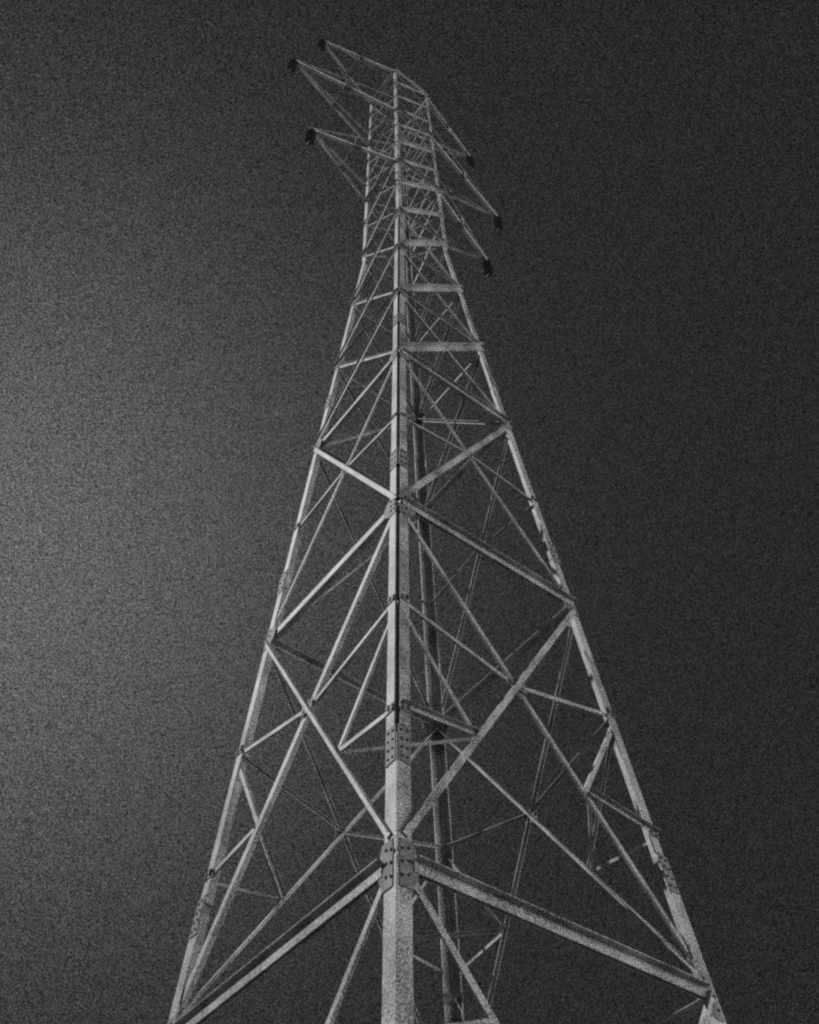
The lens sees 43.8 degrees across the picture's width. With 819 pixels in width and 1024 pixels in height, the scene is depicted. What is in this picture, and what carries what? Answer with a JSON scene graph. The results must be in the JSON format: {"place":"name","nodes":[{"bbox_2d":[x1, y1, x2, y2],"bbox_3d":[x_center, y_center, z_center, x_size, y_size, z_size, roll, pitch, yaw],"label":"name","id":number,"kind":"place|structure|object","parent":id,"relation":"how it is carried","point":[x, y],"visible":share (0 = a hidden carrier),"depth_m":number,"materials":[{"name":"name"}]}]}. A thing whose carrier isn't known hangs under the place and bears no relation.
{"place":"outdoors","nodes":[
{"label":"outdoors","id":0,"kind":"place"},
{"bbox_2d":[0,0,818,1023],"label":"sky","id":1,"kind":"structure","parent":0,"point":[180,270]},
{"bbox_3d":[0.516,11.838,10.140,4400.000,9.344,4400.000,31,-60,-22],"label":"ground","id":2,"kind":"structure","parent":0,"visible":0},
{"bbox_2d":[168,38,725,1023],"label":"transmission tower","id":3,"kind":"structure","parent":2,"relation":"on","point":[398,870],"depth_m":20.05,"materials":[{"name":"metal"}]},
{"bbox_2d":[288,58,297,72],"bbox_3d":[-5.350,-20.476,46.669,0.390,1.455,0.384,31,-60,-22],"label":"insulator string","id":4,"kind":"object","parent":3,"relation":"hanging from","point":[292,64],"visible":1,"depth_m":46.28,"materials":[{"name":"metal"}]},
{"bbox_2d":[305,128,315,145],"bbox_3d":[-4.001,-15.204,41.218,0.390,1.455,0.384,31,-60,-22],"label":"insulator string","id":5,"kind":"object","parent":3,"relation":"hanging from","point":[310,136],"visible":1,"depth_m":40.84,"materials":[{"name":"metal"}]},
{"bbox_2d":[318,39,325,50],"bbox_3d":[-4.549,-24.270,52.891,0.390,1.455,0.384,31,-60,-22],"label":"insulator string","id":6,"kind":"object","parent":3,"relation":"hanging from","point":[321,44],"visible":1,"depth_m":52.49,"materials":[{"name":"metal"}]},
{"bbox_2d":[467,156,474,168],"bbox_3d":[3.413,-19.489,56.694,0.390,1.455,0.384,31,-60,-22],"label":"insulator string","id":7,"kind":"object","parent":3,"relation":"hanging from","point":[470,162],"visible":1,"depth_m":56.31,"materials":[{"name":"metal"}]},
{"bbox_2d":[483,259,492,277],"bbox_3d":[3.438,-10.738,44.771,0.390,1.455,0.384,31,-60,-22],"label":"insulator string","id":8,"kind":"object","parent":3,"relation":"hanging from","point":[487,268],"visible":1,"depth_m":44.43,"materials":[{"name":"metal"}]},
{"bbox_2d":[494,216,502,231],"bbox_3d":[4.494,-14.566,51.372,0.390,1.455,0.384,31,-60,-22],"label":"insulator string","id":9,"kind":"object","parent":3,"relation":"hanging from","point":[498,223],"visible":1,"depth_m":51.03,"materials":[{"name":"metal"}]}
]}

